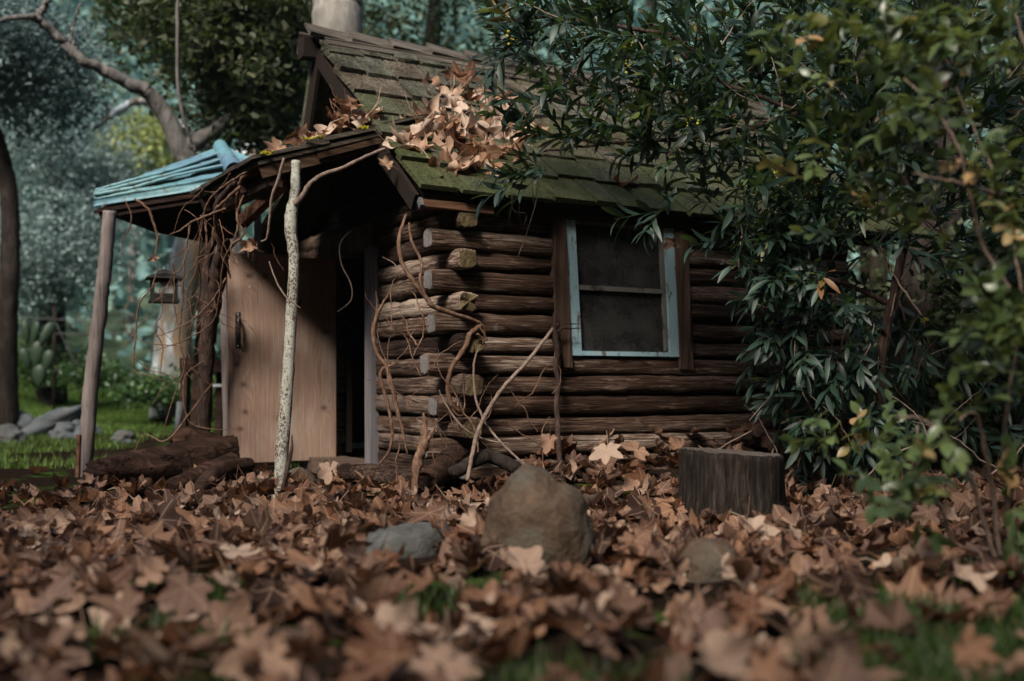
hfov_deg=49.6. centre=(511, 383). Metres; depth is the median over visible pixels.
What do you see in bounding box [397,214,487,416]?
bare vine
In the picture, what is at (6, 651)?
sycamore leaf
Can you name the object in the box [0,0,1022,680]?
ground
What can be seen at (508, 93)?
sycamore leaf
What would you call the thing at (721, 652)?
sycamore leaf
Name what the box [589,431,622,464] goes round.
sycamore leaf
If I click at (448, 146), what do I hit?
sycamore leaf
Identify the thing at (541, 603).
sycamore leaf
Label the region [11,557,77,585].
sycamore leaf
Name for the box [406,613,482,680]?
sycamore leaf
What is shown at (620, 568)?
sycamore leaf
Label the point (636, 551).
sycamore leaf
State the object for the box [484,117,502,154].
sycamore leaf
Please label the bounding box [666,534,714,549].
sycamore leaf
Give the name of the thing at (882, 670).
sycamore leaf
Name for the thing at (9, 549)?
sycamore leaf
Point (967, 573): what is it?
sycamore leaf
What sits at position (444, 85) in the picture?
sycamore leaf
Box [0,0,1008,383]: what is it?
hillside brush
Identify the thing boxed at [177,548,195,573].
sycamore leaf
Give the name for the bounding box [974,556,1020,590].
sycamore leaf
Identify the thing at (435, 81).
sycamore leaf
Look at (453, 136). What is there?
sycamore leaf
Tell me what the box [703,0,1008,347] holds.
oak tree
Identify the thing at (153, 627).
sycamore leaf
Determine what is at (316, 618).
sycamore leaf
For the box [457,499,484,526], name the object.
sycamore leaf
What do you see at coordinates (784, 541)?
sycamore leaf
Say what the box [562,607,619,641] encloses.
sycamore leaf
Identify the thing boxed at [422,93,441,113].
sycamore leaf
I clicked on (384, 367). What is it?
bare vine
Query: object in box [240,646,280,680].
sycamore leaf
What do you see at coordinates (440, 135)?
sycamore leaf
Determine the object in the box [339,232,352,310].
dry tendril
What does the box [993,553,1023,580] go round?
sycamore leaf
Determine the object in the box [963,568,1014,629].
sycamore leaf
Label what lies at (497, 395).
leaning stick
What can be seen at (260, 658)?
sycamore leaf
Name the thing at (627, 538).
sycamore leaf
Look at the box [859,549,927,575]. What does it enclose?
sycamore leaf
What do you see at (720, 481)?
tree stump
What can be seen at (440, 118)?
sycamore leaf
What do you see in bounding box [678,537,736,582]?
boulder
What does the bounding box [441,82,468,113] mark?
sycamore leaf
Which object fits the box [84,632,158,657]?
sycamore leaf
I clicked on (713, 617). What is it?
sycamore leaf
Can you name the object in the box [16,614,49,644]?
sycamore leaf
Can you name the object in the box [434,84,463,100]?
sycamore leaf
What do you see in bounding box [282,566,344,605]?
sycamore leaf
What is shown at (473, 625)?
sycamore leaf
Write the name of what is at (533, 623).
sycamore leaf
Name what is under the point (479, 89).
sycamore leaf
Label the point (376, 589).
sycamore leaf
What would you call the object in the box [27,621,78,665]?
sycamore leaf
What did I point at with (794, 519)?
sycamore leaf
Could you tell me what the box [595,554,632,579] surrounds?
sycamore leaf
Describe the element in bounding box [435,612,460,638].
sycamore leaf
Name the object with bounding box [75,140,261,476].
shelter
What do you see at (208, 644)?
sycamore leaf
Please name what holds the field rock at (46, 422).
on the ground at (554, 640)
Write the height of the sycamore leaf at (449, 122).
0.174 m
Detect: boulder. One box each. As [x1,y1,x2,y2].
[481,463,594,566]
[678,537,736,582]
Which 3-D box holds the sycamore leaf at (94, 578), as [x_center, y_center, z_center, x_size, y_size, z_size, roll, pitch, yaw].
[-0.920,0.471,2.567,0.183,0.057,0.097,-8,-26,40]
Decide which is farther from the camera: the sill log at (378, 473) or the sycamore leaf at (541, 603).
the sill log at (378, 473)
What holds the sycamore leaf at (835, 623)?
on the leaf litter
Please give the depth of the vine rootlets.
5.07 m
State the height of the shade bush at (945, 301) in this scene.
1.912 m
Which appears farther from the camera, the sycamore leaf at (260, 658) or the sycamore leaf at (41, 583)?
the sycamore leaf at (41, 583)
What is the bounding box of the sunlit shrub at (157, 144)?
[86,97,203,343]
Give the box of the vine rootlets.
[365,275,574,482]
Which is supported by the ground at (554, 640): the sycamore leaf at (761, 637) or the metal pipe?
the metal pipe
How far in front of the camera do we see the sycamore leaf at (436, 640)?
2.12 m
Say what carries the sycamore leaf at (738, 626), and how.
on the leaf litter
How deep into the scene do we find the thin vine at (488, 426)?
5.11 m
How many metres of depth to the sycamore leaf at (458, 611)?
2.47 m
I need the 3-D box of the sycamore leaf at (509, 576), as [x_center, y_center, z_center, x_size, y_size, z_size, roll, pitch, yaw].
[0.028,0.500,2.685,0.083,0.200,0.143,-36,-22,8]
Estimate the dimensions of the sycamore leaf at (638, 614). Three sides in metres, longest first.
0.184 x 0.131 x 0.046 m
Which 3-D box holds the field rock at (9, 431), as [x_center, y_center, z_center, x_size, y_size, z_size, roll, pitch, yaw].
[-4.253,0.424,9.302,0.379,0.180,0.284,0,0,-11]
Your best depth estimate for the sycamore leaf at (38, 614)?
2.54 m
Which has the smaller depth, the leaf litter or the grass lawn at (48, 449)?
the leaf litter
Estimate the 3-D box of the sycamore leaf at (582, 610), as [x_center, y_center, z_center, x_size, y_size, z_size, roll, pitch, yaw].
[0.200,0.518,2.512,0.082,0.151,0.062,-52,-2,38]
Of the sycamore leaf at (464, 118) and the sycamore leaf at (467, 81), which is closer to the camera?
the sycamore leaf at (464, 118)
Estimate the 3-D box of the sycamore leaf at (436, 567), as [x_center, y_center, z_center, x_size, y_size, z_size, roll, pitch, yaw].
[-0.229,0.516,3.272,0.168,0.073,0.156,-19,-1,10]
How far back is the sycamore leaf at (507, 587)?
2.49 m
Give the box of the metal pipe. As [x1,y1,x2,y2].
[174,402,183,429]
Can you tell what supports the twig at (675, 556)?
on the ground at (554, 640)
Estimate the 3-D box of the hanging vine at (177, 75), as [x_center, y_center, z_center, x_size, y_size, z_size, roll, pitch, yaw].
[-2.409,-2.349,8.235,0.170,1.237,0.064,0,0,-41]
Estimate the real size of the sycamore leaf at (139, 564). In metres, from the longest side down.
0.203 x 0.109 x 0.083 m
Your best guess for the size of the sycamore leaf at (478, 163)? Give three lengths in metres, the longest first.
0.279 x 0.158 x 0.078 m
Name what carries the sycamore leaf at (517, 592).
on the leaf litter
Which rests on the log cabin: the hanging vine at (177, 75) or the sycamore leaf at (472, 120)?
the sycamore leaf at (472, 120)
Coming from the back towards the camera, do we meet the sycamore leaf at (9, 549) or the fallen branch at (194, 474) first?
the fallen branch at (194, 474)
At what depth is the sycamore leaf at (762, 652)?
1.96 m
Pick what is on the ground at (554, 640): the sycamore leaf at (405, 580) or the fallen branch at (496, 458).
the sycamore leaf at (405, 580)
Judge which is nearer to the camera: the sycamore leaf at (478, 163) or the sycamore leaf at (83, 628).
the sycamore leaf at (83, 628)
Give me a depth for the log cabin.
5.97 m
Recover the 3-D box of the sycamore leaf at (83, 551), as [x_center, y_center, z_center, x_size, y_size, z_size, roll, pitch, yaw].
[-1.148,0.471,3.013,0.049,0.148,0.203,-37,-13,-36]
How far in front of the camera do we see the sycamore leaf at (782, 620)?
2.41 m
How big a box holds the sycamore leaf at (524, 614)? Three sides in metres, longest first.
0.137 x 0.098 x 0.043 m
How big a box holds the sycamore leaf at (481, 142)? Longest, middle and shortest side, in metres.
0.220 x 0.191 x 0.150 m
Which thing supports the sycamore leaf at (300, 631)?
on the ground at (554, 640)
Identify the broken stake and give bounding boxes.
[411,413,434,491]
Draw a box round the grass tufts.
[65,548,1023,680]
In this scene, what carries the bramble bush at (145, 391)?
on the ground at (554, 640)
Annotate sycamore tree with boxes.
[75,0,308,418]
[312,0,364,448]
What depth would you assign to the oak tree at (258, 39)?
9.37 m
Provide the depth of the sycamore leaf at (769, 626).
2.42 m
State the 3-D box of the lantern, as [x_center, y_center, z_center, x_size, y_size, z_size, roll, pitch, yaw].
[-2.040,-0.588,6.500,0.210,0.226,0.210,0,0,-22]
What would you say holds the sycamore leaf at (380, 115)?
on the log cabin
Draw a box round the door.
[227,253,335,462]
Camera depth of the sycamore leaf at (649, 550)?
3.03 m
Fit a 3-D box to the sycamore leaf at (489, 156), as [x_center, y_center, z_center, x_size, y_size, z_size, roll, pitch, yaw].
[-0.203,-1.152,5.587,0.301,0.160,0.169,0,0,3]
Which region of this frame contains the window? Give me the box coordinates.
[566,219,678,357]
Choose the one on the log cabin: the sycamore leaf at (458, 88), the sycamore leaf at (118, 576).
the sycamore leaf at (458, 88)
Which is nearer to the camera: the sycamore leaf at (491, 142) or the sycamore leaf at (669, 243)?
the sycamore leaf at (669, 243)
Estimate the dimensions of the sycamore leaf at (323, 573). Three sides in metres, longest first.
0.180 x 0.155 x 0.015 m
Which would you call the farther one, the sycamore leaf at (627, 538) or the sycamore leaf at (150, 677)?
the sycamore leaf at (627, 538)
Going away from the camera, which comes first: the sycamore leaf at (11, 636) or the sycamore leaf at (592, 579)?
the sycamore leaf at (11, 636)
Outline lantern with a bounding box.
[144,264,182,303]
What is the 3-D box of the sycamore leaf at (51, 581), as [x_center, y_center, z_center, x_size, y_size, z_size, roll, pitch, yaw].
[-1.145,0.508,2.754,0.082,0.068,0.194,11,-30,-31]
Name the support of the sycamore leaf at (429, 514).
on the leaf litter
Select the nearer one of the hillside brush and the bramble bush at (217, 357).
the bramble bush at (217, 357)
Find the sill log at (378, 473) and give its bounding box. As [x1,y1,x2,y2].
[338,463,425,484]
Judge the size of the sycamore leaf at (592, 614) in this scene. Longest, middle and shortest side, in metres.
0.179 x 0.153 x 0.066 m
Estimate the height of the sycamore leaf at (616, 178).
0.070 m
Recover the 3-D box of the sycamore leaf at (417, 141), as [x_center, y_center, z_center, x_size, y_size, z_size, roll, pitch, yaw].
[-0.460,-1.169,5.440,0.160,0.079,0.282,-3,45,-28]
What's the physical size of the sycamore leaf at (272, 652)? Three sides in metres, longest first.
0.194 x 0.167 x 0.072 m
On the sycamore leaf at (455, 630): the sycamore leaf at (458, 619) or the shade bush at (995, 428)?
the sycamore leaf at (458, 619)
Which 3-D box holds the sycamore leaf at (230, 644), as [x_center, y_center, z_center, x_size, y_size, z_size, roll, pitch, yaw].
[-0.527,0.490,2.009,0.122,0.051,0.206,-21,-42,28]
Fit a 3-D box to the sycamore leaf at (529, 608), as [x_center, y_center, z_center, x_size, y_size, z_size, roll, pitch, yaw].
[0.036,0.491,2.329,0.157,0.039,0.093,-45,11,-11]
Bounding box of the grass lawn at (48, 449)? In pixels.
[0,343,364,468]
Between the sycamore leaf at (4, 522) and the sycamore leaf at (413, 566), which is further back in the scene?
the sycamore leaf at (4, 522)
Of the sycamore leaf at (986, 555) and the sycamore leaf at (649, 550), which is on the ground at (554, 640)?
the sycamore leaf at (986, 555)
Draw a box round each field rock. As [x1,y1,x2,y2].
[0,423,28,442]
[17,410,34,429]
[21,405,81,435]
[48,421,79,439]
[72,419,104,434]
[111,429,137,443]
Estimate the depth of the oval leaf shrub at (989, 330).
2.96 m
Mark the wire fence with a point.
(53, 319)
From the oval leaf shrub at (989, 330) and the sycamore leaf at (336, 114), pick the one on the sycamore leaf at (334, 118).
the sycamore leaf at (336, 114)
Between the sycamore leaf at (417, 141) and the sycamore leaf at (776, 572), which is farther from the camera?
the sycamore leaf at (417, 141)
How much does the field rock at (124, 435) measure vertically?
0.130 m
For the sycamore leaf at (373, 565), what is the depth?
2.64 m
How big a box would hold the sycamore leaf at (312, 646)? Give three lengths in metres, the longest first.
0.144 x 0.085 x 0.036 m
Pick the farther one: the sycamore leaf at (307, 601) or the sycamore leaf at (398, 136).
the sycamore leaf at (398, 136)
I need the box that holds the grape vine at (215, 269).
[114,169,282,449]
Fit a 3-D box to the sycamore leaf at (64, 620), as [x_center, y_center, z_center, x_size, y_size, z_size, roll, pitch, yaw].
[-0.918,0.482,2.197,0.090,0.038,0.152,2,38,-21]
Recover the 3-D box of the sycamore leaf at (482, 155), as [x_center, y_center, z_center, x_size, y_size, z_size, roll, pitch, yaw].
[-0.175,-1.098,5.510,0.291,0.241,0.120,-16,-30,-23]
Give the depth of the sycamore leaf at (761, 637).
2.10 m
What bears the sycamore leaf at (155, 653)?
on the leaf litter
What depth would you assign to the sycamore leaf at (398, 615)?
2.19 m
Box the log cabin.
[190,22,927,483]
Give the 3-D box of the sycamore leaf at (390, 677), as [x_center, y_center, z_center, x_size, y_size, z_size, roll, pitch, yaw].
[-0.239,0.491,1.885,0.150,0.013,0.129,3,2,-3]
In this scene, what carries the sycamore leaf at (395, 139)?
on the log cabin
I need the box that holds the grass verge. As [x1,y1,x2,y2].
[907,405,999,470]
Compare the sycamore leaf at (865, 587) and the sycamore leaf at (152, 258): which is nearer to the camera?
the sycamore leaf at (865, 587)
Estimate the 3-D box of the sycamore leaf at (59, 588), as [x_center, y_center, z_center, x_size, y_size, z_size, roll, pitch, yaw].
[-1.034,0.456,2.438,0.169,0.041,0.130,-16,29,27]
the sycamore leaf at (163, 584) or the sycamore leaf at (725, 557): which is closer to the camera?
the sycamore leaf at (163, 584)
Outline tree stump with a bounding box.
[674,447,790,525]
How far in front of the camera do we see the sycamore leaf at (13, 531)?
3.32 m
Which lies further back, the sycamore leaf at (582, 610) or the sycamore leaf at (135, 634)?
the sycamore leaf at (582, 610)
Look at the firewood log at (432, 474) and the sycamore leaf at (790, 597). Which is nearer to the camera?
the sycamore leaf at (790, 597)
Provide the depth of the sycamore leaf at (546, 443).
5.06 m
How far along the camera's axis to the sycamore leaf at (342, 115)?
5.57 m
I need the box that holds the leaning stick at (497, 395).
[465,323,557,480]
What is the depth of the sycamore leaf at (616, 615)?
2.43 m
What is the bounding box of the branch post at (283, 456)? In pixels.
[271,147,385,499]
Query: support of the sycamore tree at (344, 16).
on the ground at (554, 640)
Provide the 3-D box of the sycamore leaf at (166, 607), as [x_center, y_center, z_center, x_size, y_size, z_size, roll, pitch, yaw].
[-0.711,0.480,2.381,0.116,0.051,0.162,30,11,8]
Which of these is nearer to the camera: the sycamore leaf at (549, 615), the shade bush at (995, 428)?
the sycamore leaf at (549, 615)
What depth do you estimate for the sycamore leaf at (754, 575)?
2.53 m
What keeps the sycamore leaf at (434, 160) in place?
on the log cabin
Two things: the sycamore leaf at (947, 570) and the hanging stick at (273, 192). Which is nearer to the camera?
the sycamore leaf at (947, 570)
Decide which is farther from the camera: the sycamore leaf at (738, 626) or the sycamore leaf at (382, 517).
the sycamore leaf at (382, 517)
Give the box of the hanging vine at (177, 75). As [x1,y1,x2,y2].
[175,0,196,151]
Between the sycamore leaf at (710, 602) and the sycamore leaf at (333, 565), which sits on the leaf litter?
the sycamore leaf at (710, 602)
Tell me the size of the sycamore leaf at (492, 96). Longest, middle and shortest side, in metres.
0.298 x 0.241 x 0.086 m
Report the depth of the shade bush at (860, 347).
8.38 m
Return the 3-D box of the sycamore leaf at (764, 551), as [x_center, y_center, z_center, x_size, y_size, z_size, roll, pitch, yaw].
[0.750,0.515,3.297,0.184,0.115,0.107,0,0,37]
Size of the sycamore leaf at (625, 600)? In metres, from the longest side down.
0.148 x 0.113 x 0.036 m
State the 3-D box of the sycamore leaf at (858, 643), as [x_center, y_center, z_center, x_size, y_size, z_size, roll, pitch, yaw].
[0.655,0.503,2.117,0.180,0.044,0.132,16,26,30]
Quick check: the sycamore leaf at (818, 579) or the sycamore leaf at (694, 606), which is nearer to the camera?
the sycamore leaf at (694, 606)
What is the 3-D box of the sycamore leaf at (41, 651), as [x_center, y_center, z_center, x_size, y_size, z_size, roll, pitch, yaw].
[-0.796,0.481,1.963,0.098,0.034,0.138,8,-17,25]
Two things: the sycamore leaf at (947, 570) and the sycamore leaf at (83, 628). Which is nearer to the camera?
the sycamore leaf at (83, 628)
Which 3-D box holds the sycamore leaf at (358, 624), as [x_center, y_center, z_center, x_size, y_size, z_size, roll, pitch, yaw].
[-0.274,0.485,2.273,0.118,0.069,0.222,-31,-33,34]
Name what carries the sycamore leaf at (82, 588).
on the leaf litter
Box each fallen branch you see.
[135,452,239,496]
[194,457,254,490]
[447,448,521,478]
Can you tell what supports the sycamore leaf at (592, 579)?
on the leaf litter
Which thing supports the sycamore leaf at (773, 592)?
on the leaf litter
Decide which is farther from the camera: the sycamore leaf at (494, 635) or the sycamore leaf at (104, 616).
the sycamore leaf at (104, 616)
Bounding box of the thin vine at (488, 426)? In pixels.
[439,345,524,463]
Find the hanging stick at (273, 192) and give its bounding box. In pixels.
[261,158,284,241]
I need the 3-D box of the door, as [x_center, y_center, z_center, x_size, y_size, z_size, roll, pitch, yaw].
[-1.358,-0.151,6.592,0.641,1.233,0.077,0,0,-21]
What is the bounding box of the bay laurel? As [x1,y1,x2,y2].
[463,0,1023,496]
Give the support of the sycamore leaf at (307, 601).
on the leaf litter
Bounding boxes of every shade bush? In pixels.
[836,324,1023,466]
[847,312,889,395]
[887,169,1023,460]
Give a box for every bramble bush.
[46,350,138,402]
[98,360,215,424]
[192,340,220,404]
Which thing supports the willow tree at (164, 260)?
on the ground at (554, 640)
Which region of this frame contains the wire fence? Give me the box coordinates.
[18,306,195,409]
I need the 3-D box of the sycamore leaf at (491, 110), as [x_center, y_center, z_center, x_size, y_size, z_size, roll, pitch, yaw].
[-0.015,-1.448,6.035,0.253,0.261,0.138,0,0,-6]
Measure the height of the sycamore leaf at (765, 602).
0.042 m
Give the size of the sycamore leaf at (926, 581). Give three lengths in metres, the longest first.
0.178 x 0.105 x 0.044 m
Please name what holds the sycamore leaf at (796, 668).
on the ground at (554, 640)
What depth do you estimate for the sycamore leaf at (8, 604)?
2.38 m
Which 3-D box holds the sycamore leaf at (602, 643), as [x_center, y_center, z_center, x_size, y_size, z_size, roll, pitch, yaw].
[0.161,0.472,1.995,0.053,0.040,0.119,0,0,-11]
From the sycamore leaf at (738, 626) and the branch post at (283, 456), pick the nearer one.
the sycamore leaf at (738, 626)
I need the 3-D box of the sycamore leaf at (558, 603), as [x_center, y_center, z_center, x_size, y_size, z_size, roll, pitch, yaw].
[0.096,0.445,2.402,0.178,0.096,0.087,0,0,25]
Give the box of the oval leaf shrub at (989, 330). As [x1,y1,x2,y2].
[746,0,1023,590]
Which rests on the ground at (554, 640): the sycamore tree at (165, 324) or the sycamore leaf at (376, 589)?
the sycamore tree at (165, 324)
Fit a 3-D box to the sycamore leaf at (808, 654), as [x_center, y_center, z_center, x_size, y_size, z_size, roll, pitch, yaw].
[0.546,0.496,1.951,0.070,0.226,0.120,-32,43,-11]
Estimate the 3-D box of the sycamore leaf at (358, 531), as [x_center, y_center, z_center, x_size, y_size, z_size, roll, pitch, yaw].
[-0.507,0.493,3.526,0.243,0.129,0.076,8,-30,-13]
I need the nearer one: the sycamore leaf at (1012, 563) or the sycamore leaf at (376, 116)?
the sycamore leaf at (1012, 563)
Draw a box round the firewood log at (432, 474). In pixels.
[417,444,466,492]
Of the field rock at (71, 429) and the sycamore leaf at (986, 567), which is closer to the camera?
the sycamore leaf at (986, 567)
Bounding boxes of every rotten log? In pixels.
[83,435,239,488]
[164,426,219,442]
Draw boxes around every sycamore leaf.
[0,512,16,540]
[0,550,31,589]
[0,572,40,601]
[0,573,51,589]
[0,593,37,620]
[0,602,27,640]
[0,627,63,668]
[0,638,32,674]
[0,664,14,675]
[1,526,18,547]
[2,535,41,562]
[3,532,23,560]
[4,591,63,618]
[6,622,89,668]
[10,616,108,670]
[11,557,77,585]
[12,576,41,613]
[15,545,63,562]
[16,566,75,612]
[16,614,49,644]
[17,625,58,647]
[23,616,88,667]
[24,544,38,565]
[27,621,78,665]
[28,592,71,626]
[30,641,94,663]
[37,571,64,590]
[38,588,85,643]
[50,572,84,618]
[51,538,84,560]
[52,568,99,603]
[62,596,90,645]
[69,532,92,565]
[78,561,131,595]
[84,580,143,648]
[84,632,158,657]
[86,571,133,595]
[86,571,144,610]
[88,591,132,640]
[93,509,120,522]
[97,532,141,556]
[97,552,144,579]
[108,517,181,542]
[108,654,209,680]
[109,633,176,652]
[110,598,176,661]
[116,630,208,680]
[118,618,185,632]
[121,630,163,655]
[131,637,211,674]
[132,618,219,657]
[143,254,158,261]
[144,540,193,569]
[145,570,173,591]
[156,584,206,620]
[158,548,213,619]
[162,627,224,653]
[166,592,270,639]
[175,623,239,679]
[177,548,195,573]
[192,524,246,577]
[197,538,272,558]
[210,550,253,599]
[213,508,280,546]
[213,606,298,680]
[239,563,302,604]
[240,238,261,251]
[240,609,274,661]
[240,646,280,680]
[259,572,304,620]
[263,137,287,151]
[270,593,304,625]
[273,548,283,576]
[274,572,327,578]
[275,548,341,566]
[278,606,333,637]
[278,624,343,663]
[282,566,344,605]
[283,115,316,146]
[283,551,338,577]
[285,586,325,625]
[289,583,364,610]
[297,587,361,615]
[301,117,343,138]
[301,123,321,140]
[313,655,360,679]
[314,520,376,540]
[317,451,338,484]
[321,648,356,668]
[322,103,348,132]
[322,550,385,589]
[325,95,349,125]
[327,667,414,680]
[328,460,344,494]
[330,85,350,113]
[330,100,352,127]
[331,88,365,105]
[333,603,399,629]
[334,104,353,129]
[337,534,381,569]
[339,563,365,611]
[343,574,399,609]
[344,87,384,121]
[344,89,361,119]
[344,608,425,680]
[344,619,434,648]
[346,646,413,680]
[348,599,443,647]
[352,109,372,127]
[354,113,383,126]
[356,557,393,584]
[357,558,364,566]
[358,100,381,125]
[363,531,400,569]
[363,560,421,590]
[364,568,408,617]
[369,614,416,656]
[372,509,385,526]
[374,129,423,148]
[378,155,396,169]
[382,112,432,145]
[382,533,442,581]
[390,115,427,155]
[400,113,459,124]
[401,555,456,601]
[401,626,436,656]
[401,632,434,657]
[404,126,434,157]
[405,95,455,124]
[406,487,459,522]
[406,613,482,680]
[407,607,491,666]
[409,72,439,86]
[410,115,443,133]
[413,101,445,121]
[414,114,456,148]
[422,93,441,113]
[424,122,469,138]
[424,541,454,571]
[425,83,453,97]
[425,111,446,141]
[426,129,444,143]
[428,147,468,179]
[431,130,453,154]
[433,116,464,135]
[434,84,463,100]
[435,610,465,630]
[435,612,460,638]
[438,74,463,94]
[438,107,458,120]
[439,111,475,134]
[440,60,481,81]
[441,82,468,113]
[442,126,487,143]
[444,60,467,84]
[445,93,457,107]
[445,121,473,149]
[445,149,478,171]
[445,544,504,579]
[446,624,503,651]
[449,583,476,616]
[454,591,520,637]
[454,602,502,636]
[455,140,480,153]
[456,139,505,155]
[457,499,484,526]
[459,132,489,144]
[460,576,527,626]
[461,91,485,102]
[461,105,478,133]
[462,76,479,91]
[462,142,501,161]
[462,615,519,643]
[463,125,494,139]
[465,103,485,120]
[468,609,510,655]
[469,155,498,177]
[471,88,505,104]
[475,90,508,106]
[475,104,502,136]
[476,151,504,174]
[476,536,515,571]
[477,103,508,138]
[479,99,507,120]
[481,621,530,663]
[484,84,517,98]
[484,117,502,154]
[487,96,529,134]
[489,560,550,586]
[490,606,552,641]
[492,140,522,156]
[496,573,547,610]
[500,145,533,163]
[501,128,532,145]
[501,553,523,590]
[502,579,546,590]
[504,582,540,611]
[505,104,529,133]
[509,136,527,158]
[512,595,547,640]
[519,585,550,618]
[519,607,527,619]
[520,600,574,629]
[523,109,548,130]
[523,565,584,613]
[534,566,606,601]
[538,426,556,453]
[545,611,566,630]
[551,538,594,575]
[559,601,649,633]
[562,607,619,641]
[563,570,599,586]
[567,559,587,574]
[568,566,620,614]
[580,576,607,615]
[582,632,619,664]
[585,589,638,659]
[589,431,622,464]
[592,559,639,578]
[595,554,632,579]
[599,570,653,595]
[603,589,623,620]
[604,536,639,570]
[607,531,663,567]
[607,572,643,630]
[612,564,666,591]
[613,172,637,185]
[617,560,649,566]
[618,510,667,554]
[620,440,648,460]
[646,597,740,639]
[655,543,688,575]
[663,237,682,249]
[663,618,701,638]
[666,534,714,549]
[676,597,733,638]
[678,618,754,680]
[682,581,710,638]
[687,605,786,644]
[689,633,777,666]
[699,664,749,680]
[703,587,741,610]
[704,619,754,635]
[708,565,761,601]
[716,589,774,633]
[719,582,784,604]
[720,583,791,613]
[721,552,736,581]
[724,570,787,616]
[728,554,773,583]
[736,568,793,585]
[742,661,808,680]
[744,537,790,566]
[744,647,790,666]
[755,560,798,598]
[764,612,820,660]
[767,585,805,606]
[772,504,830,529]
[773,604,824,636]
[776,622,799,637]
[781,529,791,561]
[787,617,861,665]
[794,594,845,629]
[797,559,847,579]
[797,619,854,632]
[799,652,907,680]
[804,628,826,670]
[806,572,851,595]
[810,623,892,665]
[817,614,853,636]
[830,558,878,602]
[843,580,863,621]
[851,597,946,638]
[852,495,890,529]
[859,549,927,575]
[863,637,916,677]
[884,567,932,606]
[902,558,935,590]
[910,538,930,549]
[912,605,979,626]
[928,555,955,579]
[929,566,971,606]
[935,623,1003,670]
[942,545,997,592]
[957,587,1001,625]
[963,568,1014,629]
[973,551,1002,565]
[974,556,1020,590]
[983,649,1023,679]
[988,576,1023,598]
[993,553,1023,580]
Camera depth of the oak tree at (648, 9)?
13.74 m
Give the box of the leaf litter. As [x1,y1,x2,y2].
[0,415,1023,680]
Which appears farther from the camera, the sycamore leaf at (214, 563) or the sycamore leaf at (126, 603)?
the sycamore leaf at (214, 563)
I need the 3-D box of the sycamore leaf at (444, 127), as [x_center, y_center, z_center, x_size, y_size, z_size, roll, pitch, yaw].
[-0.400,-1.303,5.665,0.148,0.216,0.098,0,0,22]
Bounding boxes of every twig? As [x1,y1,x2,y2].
[268,261,300,307]
[354,470,369,490]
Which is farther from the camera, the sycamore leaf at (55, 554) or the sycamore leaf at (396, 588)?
the sycamore leaf at (55, 554)
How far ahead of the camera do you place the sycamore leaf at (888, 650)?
2.00 m
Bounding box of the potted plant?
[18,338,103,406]
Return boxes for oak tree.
[0,0,139,426]
[0,0,373,252]
[0,40,173,401]
[362,0,580,68]
[497,0,801,129]
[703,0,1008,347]
[771,0,1022,432]
[878,0,1023,422]
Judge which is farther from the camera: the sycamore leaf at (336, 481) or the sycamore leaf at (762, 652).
the sycamore leaf at (336, 481)
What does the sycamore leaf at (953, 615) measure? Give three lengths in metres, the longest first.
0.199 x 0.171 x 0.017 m
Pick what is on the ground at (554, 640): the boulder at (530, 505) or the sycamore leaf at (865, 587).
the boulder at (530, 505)
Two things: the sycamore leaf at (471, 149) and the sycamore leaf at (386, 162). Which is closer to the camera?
the sycamore leaf at (386, 162)
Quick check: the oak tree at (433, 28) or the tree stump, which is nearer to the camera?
the tree stump
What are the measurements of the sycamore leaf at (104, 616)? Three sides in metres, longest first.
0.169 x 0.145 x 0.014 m
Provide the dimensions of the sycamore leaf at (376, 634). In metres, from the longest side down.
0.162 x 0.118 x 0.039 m
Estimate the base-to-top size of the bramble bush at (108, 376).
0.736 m
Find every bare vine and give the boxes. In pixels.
[371,291,407,465]
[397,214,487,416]
[551,310,579,482]
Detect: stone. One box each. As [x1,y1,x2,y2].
[257,478,293,489]
[289,467,316,484]
[364,522,450,557]
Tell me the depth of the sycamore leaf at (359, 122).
5.56 m
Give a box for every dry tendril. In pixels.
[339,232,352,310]
[511,180,539,255]
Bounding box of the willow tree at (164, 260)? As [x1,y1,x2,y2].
[65,77,246,292]
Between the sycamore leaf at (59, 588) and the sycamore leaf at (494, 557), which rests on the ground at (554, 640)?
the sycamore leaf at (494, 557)
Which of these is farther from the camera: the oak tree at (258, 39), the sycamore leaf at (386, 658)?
the oak tree at (258, 39)
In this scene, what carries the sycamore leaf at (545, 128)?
on the log cabin
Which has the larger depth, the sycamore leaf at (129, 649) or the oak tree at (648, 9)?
the oak tree at (648, 9)
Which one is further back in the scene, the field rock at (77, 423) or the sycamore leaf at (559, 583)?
the field rock at (77, 423)
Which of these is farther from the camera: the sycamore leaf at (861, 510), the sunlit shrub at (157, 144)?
the sunlit shrub at (157, 144)
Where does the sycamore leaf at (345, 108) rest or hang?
on the sycamore leaf at (336, 114)
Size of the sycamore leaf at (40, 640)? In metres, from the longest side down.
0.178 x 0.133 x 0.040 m
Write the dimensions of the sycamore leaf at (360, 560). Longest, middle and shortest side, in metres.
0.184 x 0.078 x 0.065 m
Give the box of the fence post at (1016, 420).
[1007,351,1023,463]
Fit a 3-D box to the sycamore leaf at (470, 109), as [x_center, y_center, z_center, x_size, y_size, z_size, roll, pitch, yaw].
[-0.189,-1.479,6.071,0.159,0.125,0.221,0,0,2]
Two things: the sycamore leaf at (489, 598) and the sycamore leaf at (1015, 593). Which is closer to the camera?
the sycamore leaf at (489, 598)
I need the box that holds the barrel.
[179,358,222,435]
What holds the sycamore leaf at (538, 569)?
on the leaf litter
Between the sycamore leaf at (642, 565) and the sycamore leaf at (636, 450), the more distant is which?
the sycamore leaf at (636, 450)
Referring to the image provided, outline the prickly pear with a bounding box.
[19,320,55,386]
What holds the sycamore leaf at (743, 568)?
on the leaf litter

